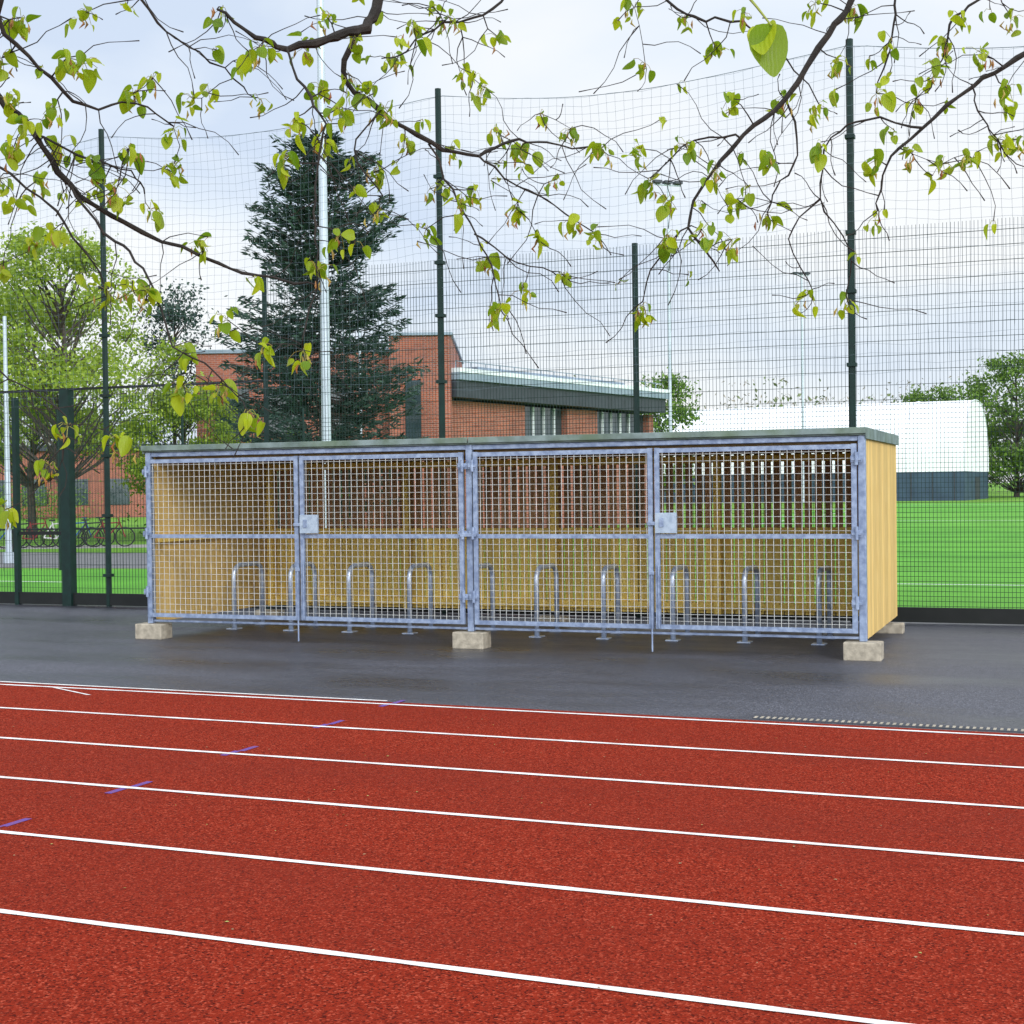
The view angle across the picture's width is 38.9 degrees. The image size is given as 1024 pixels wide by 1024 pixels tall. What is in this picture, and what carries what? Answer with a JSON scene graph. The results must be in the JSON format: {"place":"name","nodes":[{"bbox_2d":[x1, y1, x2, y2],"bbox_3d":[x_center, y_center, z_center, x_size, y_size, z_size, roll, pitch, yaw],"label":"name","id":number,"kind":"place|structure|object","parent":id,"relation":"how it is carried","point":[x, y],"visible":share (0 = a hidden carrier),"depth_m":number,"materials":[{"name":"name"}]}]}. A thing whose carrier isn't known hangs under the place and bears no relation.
{"place":"outdoors","nodes":[
{"label":"outdoors","id":0,"kind":"place"},
{"bbox_2d":[0,544,146,548],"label":"bicycle parking paving","id":1,"kind":"structure","parent":0,"point":[130,546],"depth_m":51.09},
{"bbox_2d":[0,518,45,547],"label":"bicycle","id":2,"kind":"object","parent":1,"relation":"on","point":[25,536],"visible":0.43,"depth_m":51.18,"materials":[{"name":"black paint"}]},
{"bbox_2d":[21,518,58,547],"bbox_3d":[-16.774,0.740,51.172,1.752,1.050,0.560,-2,1,-44],"label":"bicycle","id":3,"kind":"object","parent":1,"relation":"on","point":[30,525],"visible":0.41,"depth_m":51.07,"materials":[{"name":"red paint"}]},
{"bbox_2d":[34,520,83,547],"bbox_3d":[-16.025,0.728,51.328,1.752,1.050,0.560,-1,1,-16],"label":"bicycle","id":4,"kind":"object","parent":1,"relation":"on","point":[53,536],"visible":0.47,"depth_m":51.23,"materials":[{"name":"white paint"}]},
{"bbox_2d":[52,518,100,546],"bbox_3d":[-15.466,0.719,51.491,1.752,1.050,0.560,-1,1,-32],"label":"bicycle","id":5,"kind":"object","parent":1,"relation":"on","point":[81,535],"visible":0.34,"depth_m":51.62,"materials":[{"name":"blue paint"}]},
{"bbox_2d":[76,517,114,546],"bbox_3d":[-14.886,0.713,51.368,1.752,1.050,0.560,-2,1,-40],"label":"bicycle","id":6,"kind":"object","parent":1,"relation":"on","point":[85,520],"visible":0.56,"depth_m":51.30,"materials":[{"name":"black paint"}]},
{"bbox_2d":[84,517,134,546],"bbox_3d":[-14.168,0.710,51.049,1.752,1.050,0.560,-1,1,-17],"label":"bicycle","id":7,"kind":"object","parent":1,"relation":"on","point":[103,537],"visible":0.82,"depth_m":50.98,"materials":[{"name":"red paint"}]},
{"bbox_2d":[358,259,361,433],"bbox_3d":[-6.273,-5.766,59.911,0.209,13.500,0.209,-1,1,-20],"label":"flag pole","id":8,"kind":"object","parent":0,"point":[360,330],"depth_m":59.84,"materials":[{"name":"metal"}]},
{"bbox_2d":[0,682,1023,1023],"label":"running track","id":9,"kind":"structure","parent":0,"point":[62,972],"depth_m":7.25,"materials":[{"name":"red rubber"}]},
{"bbox_2d":[0,700,404,826],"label":"lane start marks","id":10,"kind":"object","parent":9,"relation":"on","point":[112,791],"visible":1,"depth_m":9.45,"materials":[{"name":"blue paint"}]},
{"bbox_2d":[0,681,1023,1023],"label":"lane lines","id":11,"kind":"object","parent":9,"relation":"on","point":[606,987],"visible":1,"depth_m":7.45,"materials":[{"name":"white paint"}]},
{"bbox_2d":[13,645,1021,1005],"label":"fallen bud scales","id":12,"kind":"object","parent":9,"relation":"on","point":[417,791],"visible":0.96,"depth_m":8.95,"materials":[{"name":"brown plant"}]},
{"bbox_2d":[0,603,1023,733],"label":"asphalt path","id":13,"kind":"structure","parent":0,"point":[966,674],"depth_m":15.46,"materials":[{"name":"grey asphalt"}]},
{"bbox_2d":[226,561,265,629],"bbox_3d":[-3.696,1.153,20.329,0.160,0.912,0.880,0,1,22],"label":"bicycle stand","id":14,"kind":"object","parent":13,"relation":"on","point":[262,601],"visible":0.69,"depth_m":20.23,"materials":[{"name":"silver metal"}]},
{"bbox_2d":[283,561,317,630],"bbox_3d":[-2.884,1.148,20.018,0.160,0.912,0.880,0,1,19],"label":"bicycle stand","id":15,"kind":"object","parent":13,"relation":"on","point":[314,572],"visible":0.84,"depth_m":19.71,"materials":[{"name":"silver metal"}]},
{"bbox_2d":[342,562,374,632],"bbox_3d":[-2.053,1.143,19.699,0.160,0.912,0.880,0,1,20],"label":"bicycle stand","id":16,"kind":"object","parent":13,"relation":"on","point":[349,591],"visible":0.77,"depth_m":19.49,"materials":[{"name":"silver metal"}]},
{"bbox_2d":[402,562,432,633],"bbox_3d":[-1.227,1.138,19.382,0.160,0.912,0.880,0,1,19],"label":"bicycle stand","id":17,"kind":"object","parent":13,"relation":"on","point":[427,565],"visible":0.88,"depth_m":19.15,"materials":[{"name":"silver metal"}]},
{"bbox_2d":[479,563,496,630],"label":"bicycle stand","id":18,"kind":"object","parent":13,"relation":"on","point":[492,594],"visible":0.43,"depth_m":19.37,"materials":[{"name":"silver metal"}]},
{"bbox_2d":[0,38,1023,624],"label":"fence","id":19,"kind":"object","parent":13,"relation":"on","point":[68,594],"visible":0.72,"depth_m":21.49,"materials":[{"name":"green metal"}]},
{"bbox_2d":[0,46,1023,406],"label":"ball stop net","id":20,"kind":"object","parent":19,"relation":"attached to","point":[486,132],"visible":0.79,"depth_m":21.32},
{"bbox_2d":[135,427,904,660],"bbox_3d":[0.083,0.338,18.616,9.450,2.505,3.240,0,1,21],"label":"bike shelter","id":21,"kind":"object","parent":13,"relation":"on","point":[212,512],"visible":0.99,"depth_m":18.88,"materials":[{"name":"metal"}]},
{"bbox_2d":[142,456,300,619],"bbox_3d":[-3.713,0.332,18.396,2.280,2.040,0.078,0,1,21],"label":"door","id":22,"kind":"structure","parent":21,"relation":"in","point":[149,534],"depth_m":18.39,"materials":[{"name":"metal"}]},
{"bbox_2d":[299,452,468,623],"bbox_3d":[-1.573,0.318,17.575,2.255,2.040,0.078,0,1,21],"label":"door","id":23,"kind":"structure","parent":21,"relation":"in","point":[460,465],"depth_m":17.56,"materials":[{"name":"metal"}]},
{"bbox_2d":[467,448,654,628],"bbox_3d":[0.540,0.305,16.764,2.250,2.040,0.078,0,1,21],"label":"door","id":24,"kind":"structure","parent":21,"relation":"in","point":[473,465],"depth_m":16.75,"materials":[{"name":"metal"}]},
{"bbox_2d":[654,443,862,633],"bbox_3d":[2.684,0.292,15.941,2.295,2.040,0.078,0,1,21],"label":"door","id":25,"kind":"structure","parent":21,"relation":"in","point":[855,534],"depth_m":15.90,"materials":[{"name":"metal"}]},
{"bbox_2d":[529,563,559,637],"bbox_3d":[0.450,1.128,18.738,0.160,0.912,0.880,0,1,23],"label":"bicycle stand","id":26,"kind":"object","parent":13,"relation":"on","point":[536,581],"visible":0.83,"depth_m":18.47,"materials":[{"name":"silver metal"}]},
{"bbox_2d":[596,564,622,638],"bbox_3d":[1.255,1.123,18.429,0.160,0.912,0.880,0,1,18],"label":"bicycle stand","id":27,"kind":"object","parent":13,"relation":"on","point":[615,567],"visible":0.91,"depth_m":18.43,"materials":[{"name":"silver metal"}]},
{"bbox_2d":[665,564,689,640],"bbox_3d":[2.099,1.117,18.105,0.160,0.912,0.880,0,1,21],"label":"bicycle stand","id":28,"kind":"object","parent":13,"relation":"on","point":[673,604],"visible":0.74,"depth_m":17.82,"materials":[{"name":"silver metal"}]},
{"bbox_2d":[737,565,759,642],"bbox_3d":[2.933,1.112,17.785,0.160,0.912,0.880,0,1,22],"label":"bicycle stand","id":29,"kind":"object","parent":13,"relation":"on","point":[757,604],"visible":0.74,"depth_m":17.52,"materials":[{"name":"silver metal"}]},
{"bbox_2d":[811,565,832,644],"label":"bicycle stand","id":30,"kind":"object","parent":13,"relation":"on","point":[820,571],"visible":0.85,"depth_m":17.17,"materials":[{"name":"silver metal"}]},
{"bbox_2d":[753,716,1023,732],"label":"drainage channel","id":31,"kind":"object","parent":13,"relation":"on","point":[891,724],"visible":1,"depth_m":11.37,"materials":[{"name":"metal"}]},
{"bbox_2d":[0,483,1023,568],"bbox_3d":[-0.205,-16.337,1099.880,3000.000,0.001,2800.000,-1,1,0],"label":"ground","id":32,"kind":"structure","parent":0,"point":[994,496],"depth_m":81.77,"materials":[{"name":"green plant"}]},
{"bbox_2d":[0,281,147,537],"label":"lime tree","id":33,"kind":"object","parent":32,"relation":"on","point":[32,485],"visible":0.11,"depth_m":61.87,"materials":[{"name":"green plant"}]},
{"bbox_2d":[0,444,191,517],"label":"brick outbuilding","id":34,"kind":"structure","parent":32,"relation":"on","point":[97,486],"depth_m":111.96,"materials":[{"name":"red brick"}]},
{"bbox_2d":[0,479,129,505],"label":"windows","id":35,"kind":"structure","parent":34,"relation":"in","point":[120,496],"depth_m":111.91,"materials":[{"name":"grey glass"}]},
{"bbox_2d":[0,215,196,480],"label":"lime tree","id":36,"kind":"object","parent":32,"relation":"on","point":[62,364],"visible":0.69,"depth_m":54.10,"materials":[{"name":"green plant"}]},
{"bbox_2d":[121,277,227,454],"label":"dark fir tree","id":37,"kind":"object","parent":32,"relation":"on","point":[169,317],"visible":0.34,"depth_m":65.50,"materials":[{"name":"green plant"}]},
{"bbox_2d":[112,371,259,498],"bbox_3d":[-12.585,-2.203,57.449,5.642,6.642,6.528,0,1,36],"label":"maple tree","id":38,"kind":"object","parent":32,"relation":"on","point":[140,462],"visible":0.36,"depth_m":56.54,"materials":[{"name":"green plant"}]},
{"bbox_2d":[0,471,373,534],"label":"hedge","id":39,"kind":"object","parent":32,"relation":"on","point":[44,502],"visible":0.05,"depth_m":105.82,"materials":[{"name":"green plant"}]},
{"bbox_2d":[0,552,383,567],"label":"path strip","id":40,"kind":"object","parent":32,"relation":"on","point":[44,563],"depth_m":41.12,"materials":[{"name":"concrete"}]},
{"bbox_2d":[3,316,13,562],"bbox_3d":[-13.926,-1.988,39.970,0.313,6.800,0.313,-1,1,-20],"label":"lamp post","id":41,"kind":"object","parent":40,"relation":"on","point":[7,557],"visible":0.82,"depth_m":39.91,"materials":[{"name":"metal"}]},
{"bbox_2d":[0,527,145,551],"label":"handrail","id":42,"kind":"object","parent":40,"relation":"on","point":[76,529],"visible":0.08,"depth_m":44.99,"materials":[{"name":"black metal"}]},
{"bbox_2d":[247,427,349,521],"bbox_3d":[-8.414,-1.150,57.071,4.153,4.470,4.538,-1,1,0],"label":"maple tree","id":43,"kind":"object","parent":32,"relation":"on","point":[293,483],"visible":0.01,"depth_m":57.01,"materials":[{"name":"green plant"}]},
{"bbox_2d":[208,128,430,527],"bbox_3d":[-5.906,-5.308,45.005,6.831,13.069,6.677,-1,1,0],"label":"spruce tree","id":44,"kind":"object","parent":32,"relation":"on","point":[337,219],"visible":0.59,"depth_m":44.26,"materials":[{"name":"green plant"}]},
{"bbox_2d":[196,335,461,527],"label":"brick walls","id":45,"kind":"structure","parent":32,"relation":"on","point":[425,342],"depth_m":59.95,"materials":[{"name":"red brick"}]},
{"bbox_2d":[215,380,421,510],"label":"windows","id":46,"kind":"structure","parent":45,"relation":"attached to","point":[415,425],"depth_m":59.88,"materials":[{"name":"grey glass"}]},
{"bbox_2d":[196,332,463,363],"bbox_3d":[-7.926,-7.158,67.889,10.930,0.660,16.200,-1,1,0],"label":"coping","id":47,"kind":"object","parent":45,"relation":"on","point":[405,334],"visible":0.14,"depth_m":60.79,"materials":[{"name":"metal"}]},
{"bbox_2d":[0,502,1023,608],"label":"sports pitch","id":48,"kind":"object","parent":32,"relation":"on","point":[998,528],"depth_m":35.49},
{"bbox_2d":[0,408,350,569],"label":"fence","id":49,"kind":"object","parent":48,"relation":"on","point":[303,419],"visible":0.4,"depth_m":35.95,"materials":[{"name":"metal"}]},
{"bbox_2d":[316,0,330,527],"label":"floodlight mast","id":50,"kind":"object","parent":48,"relation":"on","point":[323,215],"visible":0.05,"depth_m":29.35,"materials":[{"name":"metal"}]},
{"bbox_2d":[0,0,1023,529],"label":"overhanging lime tree","id":51,"kind":"object","parent":32,"relation":"on","point":[768,44],"visible":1,"depth_m":3.72,"materials":[{"name":"green plant"}]},
{"bbox_2d":[0,376,1023,491],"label":"distant trees","id":52,"kind":"object","parent":32,"relation":"on","point":[798,395],"visible":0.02,"depth_m":236.93,"materials":[{"name":"green plant"}]},
{"bbox_2d":[452,400,654,527],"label":"wing walls","id":53,"kind":"structure","parent":32,"relation":"on","point":[458,407],"depth_m":64.87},
{"bbox_2d":[451,360,669,413],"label":"canopy roof","id":54,"kind":"structure","parent":53,"relation":"on","point":[467,391],"depth_m":66.32,"materials":[{"name":"metal"}]},
{"bbox_2d":[532,407,629,435],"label":"mullions","id":55,"kind":"object","parent":53,"relation":"attached to","point":[543,419],"visible":0.39,"depth_m":67.85,"materials":[{"name":"white metal"}]},
{"bbox_2d":[525,406,642,435],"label":"wing glazing","id":56,"kind":"structure","parent":53,"relation":"in","point":[558,424],"depth_m":68.41,"materials":[{"name":"grey glass"}]},
{"bbox_2d":[653,179,682,512],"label":"floodlight mast","id":57,"kind":"object","parent":32,"relation":"on","point":[658,182],"visible":0.52,"depth_m":89.76,"materials":[{"name":"metal"}]},
{"bbox_2d":[640,367,704,493],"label":"birch tree","id":58,"kind":"object","parent":32,"relation":"on","point":[680,412],"visible":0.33,"depth_m":139.01,"materials":[{"name":"green plant"}]},
{"bbox_2d":[792,272,810,502],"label":"floodlight mast","id":59,"kind":"object","parent":32,"relation":"on","point":[802,357],"visible":0.51,"depth_m":149.71,"materials":[{"name":"metal"}]},
{"bbox_2d":[655,399,988,502],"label":"sports dome","id":60,"kind":"structure","parent":32,"relation":"on","point":[972,482],"depth_m":155.48,"materials":[{"name":"white fabric"}]},
{"bbox_2d":[897,382,994,438],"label":"oak tree","id":61,"kind":"object","parent":32,"relation":"on","point":[917,394],"visible":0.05,"depth_m":189.88,"materials":[{"name":"green plant"}]},
{"bbox_2d":[956,346,1023,496],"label":"oak tree","id":62,"kind":"object","parent":32,"relation":"on","point":[1016,426],"visible":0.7,"depth_m":176.18,"materials":[{"name":"green plant"}]},
{"bbox_2d":[0,0,1023,482],"label":"sky","id":63,"kind":"structure","parent":0,"point":[557,48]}
]}

